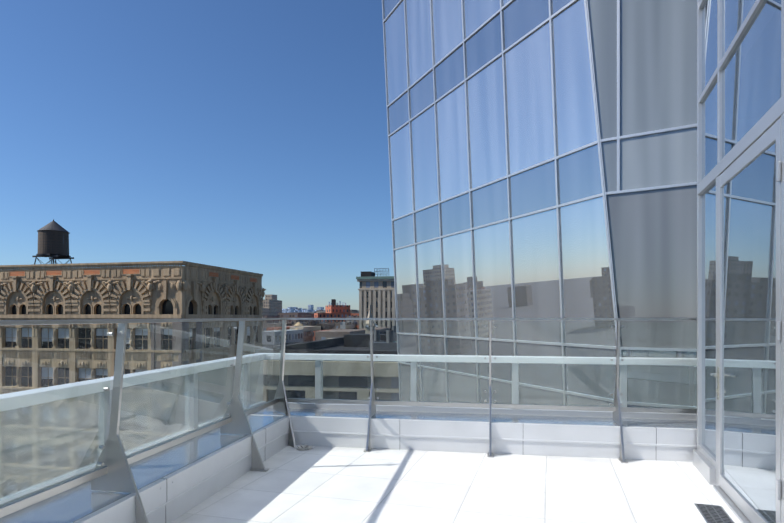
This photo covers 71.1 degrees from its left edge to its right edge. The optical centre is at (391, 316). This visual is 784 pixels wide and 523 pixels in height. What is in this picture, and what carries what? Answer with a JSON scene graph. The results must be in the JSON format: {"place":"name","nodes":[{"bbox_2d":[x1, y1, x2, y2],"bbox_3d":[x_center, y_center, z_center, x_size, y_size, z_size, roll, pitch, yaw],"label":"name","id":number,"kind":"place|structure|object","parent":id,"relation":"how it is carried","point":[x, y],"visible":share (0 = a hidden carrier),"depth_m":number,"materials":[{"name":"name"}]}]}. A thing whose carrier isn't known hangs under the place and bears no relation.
{"place":"outdoors","nodes":[
{"label":"outdoors","id":0,"kind":"place"},
{"bbox_2d":[0,0,393,309],"label":"sky","id":1,"kind":"structure","parent":0,"point":[243,135],"materials":[{"name":"blue"}]},
{"bbox_2d":[263,279,398,401],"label":"stone building","id":2,"kind":"structure","parent":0,"point":[382,370],"depth_m":27.88,"materials":[{"name":"stone"}]},
{"bbox_2d":[263,374,399,409],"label":"building","id":3,"kind":"structure","parent":0,"point":[300,393],"depth_m":27.85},
{"bbox_2d":[360,281,395,328],"bbox_3d":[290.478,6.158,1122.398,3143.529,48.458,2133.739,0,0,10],"label":"building","id":4,"kind":"structure","parent":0,"point":[374,284],"depth_m":219.13,"materials":[{"name":"beige concrete"}]},
{"bbox_2d":[588,0,696,191],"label":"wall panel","id":5,"kind":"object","parent":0,"point":[658,64],"visible":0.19,"depth_m":8.69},
{"label":"ground","id":6,"kind":"structure","parent":0,"visible":0},
{"bbox_2d":[0,261,265,497],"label":"building facade","id":7,"kind":"object","parent":6,"relation":"on","point":[110,289],"depth_m":66.39,"materials":[{"name":"beige stone"}]},
{"bbox_2d":[32,230,73,268],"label":"water tank","id":8,"kind":"object","parent":7,"relation":"on","point":[58,240],"depth_m":77.91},
{"bbox_2d":[37,219,69,233],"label":"roof","id":9,"kind":"structure","parent":8,"relation":"on","point":[53,225],"depth_m":78.44,"materials":[{"name":"grey metal"}]},
{"bbox_2d":[6,326,249,492],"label":"building windows","id":10,"kind":"structure","parent":7,"relation":"in","point":[10,331],"depth_m":67.35,"materials":[{"name":"black glass"}]},
{"bbox_2d":[10,269,256,281],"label":"panels","id":11,"kind":"object","parent":7,"relation":"attached to","point":[125,271],"visible":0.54,"depth_m":66.87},
{"bbox_2d":[282,305,323,312],"bbox_3d":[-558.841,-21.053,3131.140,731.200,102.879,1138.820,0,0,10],"label":"city","id":12,"kind":"object","parent":6,"relation":"on","point":[297,309],"visible":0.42,"depth_m":3078.74},
{"bbox_2d":[262,305,358,344],"bbox_3d":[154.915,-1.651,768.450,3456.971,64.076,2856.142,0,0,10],"label":"city","id":13,"kind":"object","parent":6,"relation":"on","point":[337,311]},
{"bbox_2d":[262,294,358,330],"bbox_3d":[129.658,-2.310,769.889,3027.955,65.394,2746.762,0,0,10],"label":"distant buildings","id":14,"kind":"structure","parent":6,"relation":"on","point":[272,305],"depth_m":551.63,"materials":[{"name":"grey concrete"}]},
{"bbox_2d":[262,310,389,341],"bbox_3d":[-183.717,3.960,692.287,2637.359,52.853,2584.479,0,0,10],"label":"city buildings","id":15,"kind":"structure","parent":6,"relation":"on","point":[329,331],"depth_m":260.59,"materials":[{"name":"grey concrete"}]},
{"bbox_2d":[255,268,397,361],"bbox_3d":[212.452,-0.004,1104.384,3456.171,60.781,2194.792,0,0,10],"label":"city roofs","id":16,"kind":"structure","parent":6,"relation":"on","point":[317,347],"depth_m":38.84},
{"bbox_2d":[356,276,396,341],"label":"roof cornice","id":17,"kind":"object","parent":16,"relation":"on","point":[380,277],"visible":0.06,"depth_m":218.21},
{"bbox_2d":[369,326,396,350],"bbox_3d":[21.981,1.459,44.811,46.841,1.655,36.484,0,0,10],"label":"roof clutter","id":18,"kind":"object","parent":16,"relation":"on","point":[378,344],"depth_m":31.69,"materials":[{"name":"metal"}]},
{"bbox_3d":[2.125,15.889,-0.751,9.820,28.996,13.230,0,0,10],"label":"podium","id":19,"kind":"object","parent":6,"relation":"on","visible":0},
{"bbox_2d":[73,415,288,522],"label":"parapet wall","id":20,"kind":"structure","parent":19,"relation":"on","point":[171,497],"depth_m":3.99,"materials":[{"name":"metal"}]},
{"bbox_2d":[0,363,265,506],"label":"railing frame","id":21,"kind":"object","parent":20,"relation":"on","point":[107,405],"depth_m":3.85,"materials":[{"name":"grey metal"}]},
{"bbox_2d":[0,360,262,500],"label":"glass railing panels","id":22,"kind":"object","parent":21,"relation":"on","point":[163,433],"depth_m":4.32,"materials":[{"name":"clear glass"}]},
{"bbox_2d":[0,353,265,410],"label":"handrail","id":23,"kind":"object","parent":21,"relation":"on","point":[8,404],"depth_m":3.67,"materials":[{"name":"white metal"}]},
{"bbox_2d":[0,415,284,522],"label":"ledge","id":24,"kind":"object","parent":20,"relation":"on","point":[74,504],"depth_m":3.60,"materials":[{"name":"grey"}]},
{"bbox_2d":[171,445,740,522],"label":"terrace floor","id":25,"kind":"structure","parent":19,"relation":"on","point":[319,484],"depth_m":4.37,"materials":[{"name":"white tile"}]},
{"bbox_2d":[0,318,285,522],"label":"glass railing","id":26,"kind":"object","parent":25,"relation":"on","point":[111,472],"depth_m":3.34,"materials":[{"name":"clear glass"}]},
{"bbox_2d":[296,444,311,450],"bbox_3d":[-0.901,1.359,5.706,0.195,0.056,0.124,0,0,-28],"label":"rag","id":27,"kind":"object","parent":25,"relation":"on","point":[304,447],"visible":0.98,"depth_m":5.67,"materials":[{"name":"fabric"}]},
{"bbox_2d":[279,318,696,462],"bbox_3d":[2.068,0.703,5.428,6.778,1.368,0.450,0,0,10],"label":"railing","id":28,"kind":"object","parent":25,"relation":"on","point":[616,408],"depth_m":5.65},
{"bbox_2d":[273,320,295,447],"bbox_3d":[-1.180,0.714,6.008,0.020,1.345,0.569,0,0,-35],"label":"railing post","id":29,"kind":"object","parent":28,"relation":"attached to","point":[281,405],"visible":0.92,"depth_m":6.02,"materials":[{"name":"grey metal"}]},
{"bbox_2d":[694,503,733,522],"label":"floor vent","id":30,"kind":"object","parent":25,"relation":"on","point":[698,506],"depth_m":3.84,"materials":[{"name":"grey metal"}]},
{"bbox_2d":[693,0,783,522],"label":"wall frames","id":31,"kind":"structure","parent":25,"relation":"on","point":[764,132],"depth_m":4.13,"materials":[{"name":"grey metal"}]},
{"bbox_2d":[702,0,780,522],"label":"glass door","id":32,"kind":"structure","parent":31,"relation":"in","point":[751,83],"depth_m":3.83,"materials":[{"name":"glass"}]},
{"bbox_3d":[5.416,-15.613,0.141,9.179,34.000,9.060,0,0,10],"label":"wall","id":33,"kind":"object","parent":25,"relation":"on","visible":0},
{"bbox_2d":[710,367,718,399],"bbox_3d":[2.569,0.537,4.347,0.060,0.260,0.148,0,0,18],"label":"door handle","id":34,"kind":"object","parent":33,"relation":"attached to","point":[717,376],"depth_m":4.38,"materials":[{"name":"silver metal"}]},
{"bbox_2d":[250,407,696,461],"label":"parapet wall","id":35,"kind":"structure","parent":19,"relation":"on","point":[672,444],"depth_m":5.53,"materials":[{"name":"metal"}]},
{"bbox_2d":[252,408,696,428],"bbox_3d":[1.941,1.075,5.639,7.040,0.004,0.435,0,0,10],"label":"ledge","id":36,"kind":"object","parent":35,"relation":"on","point":[632,422],"depth_m":5.76,"materials":[{"name":"grey"}]},
{"bbox_2d":[266,360,696,419],"bbox_3d":[2.005,0.794,5.925,7.070,0.566,0.090,0,0,10],"label":"railing frame","id":37,"kind":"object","parent":35,"relation":"on","point":[515,396],"depth_m":6.03,"materials":[{"name":"grey metal"}]},
{"bbox_2d":[265,353,696,365],"bbox_3d":[2.005,0.477,5.925,7.070,0.070,0.150,0,0,10],"label":"handrail","id":38,"kind":"object","parent":37,"relation":"on","point":[513,359],"depth_m":6.01,"materials":[{"name":"white"}]},
{"bbox_2d":[268,360,696,408],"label":"glass railing panels","id":39,"kind":"object","parent":37,"relation":"on","point":[645,403],"depth_m":6.07,"materials":[{"name":"clear glass"}]},
{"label":"tower body","id":40,"kind":"object","parent":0,"visible":0},
{"bbox_2d":[382,0,616,404],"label":"window frame","id":41,"kind":"object","parent":40,"relation":"attached to","point":[555,157],"visible":0.71,"depth_m":11.87,"materials":[{"name":"grey metal"}]},
{"bbox_2d":[383,0,615,398],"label":"glass panels","id":42,"kind":"object","parent":41,"relation":"in","point":[534,189],"visible":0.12,"depth_m":11.62,"materials":[{"name":"blue glass"}]},
{"bbox_2d":[384,0,616,417],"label":"window glass","id":43,"kind":"object","parent":41,"relation":"in","point":[586,287],"visible":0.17,"depth_m":11.75,"materials":[{"name":"blue glass"}]},
{"bbox_2d":[585,0,696,194],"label":"window frame","id":44,"kind":"object","parent":40,"relation":"attached to","point":[618,138],"visible":0.52,"depth_m":8.90,"materials":[{"name":"grey metal"}]},
{"bbox_2d":[603,194,696,408],"bbox_3d":[5.420,14.687,7.798,4.606,33.400,0.032,0,0,32],"label":"window frame","id":45,"kind":"object","parent":40,"relation":"attached to","point":[657,349],"visible":0.17,"depth_m":8.80,"materials":[{"name":"grey metal"}]},
{"bbox_2d":[606,185,696,348],"bbox_3d":[5.429,-0.748,7.812,4.564,2.530,0.001,0,0,32],"label":"wall panel","id":46,"kind":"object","parent":45,"relation":"in","point":[653,236],"visible":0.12,"depth_m":8.62,"materials":[{"name":"grey metal"}]},
{"bbox_2d":[621,349,696,419],"bbox_3d":[5.524,15.952,7.751,4.338,30.870,0.001,0,0,32],"label":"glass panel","id":47,"kind":"object","parent":45,"relation":"in","point":[671,354],"depth_m":8.59,"materials":[{"name":"glass"}]}
]}

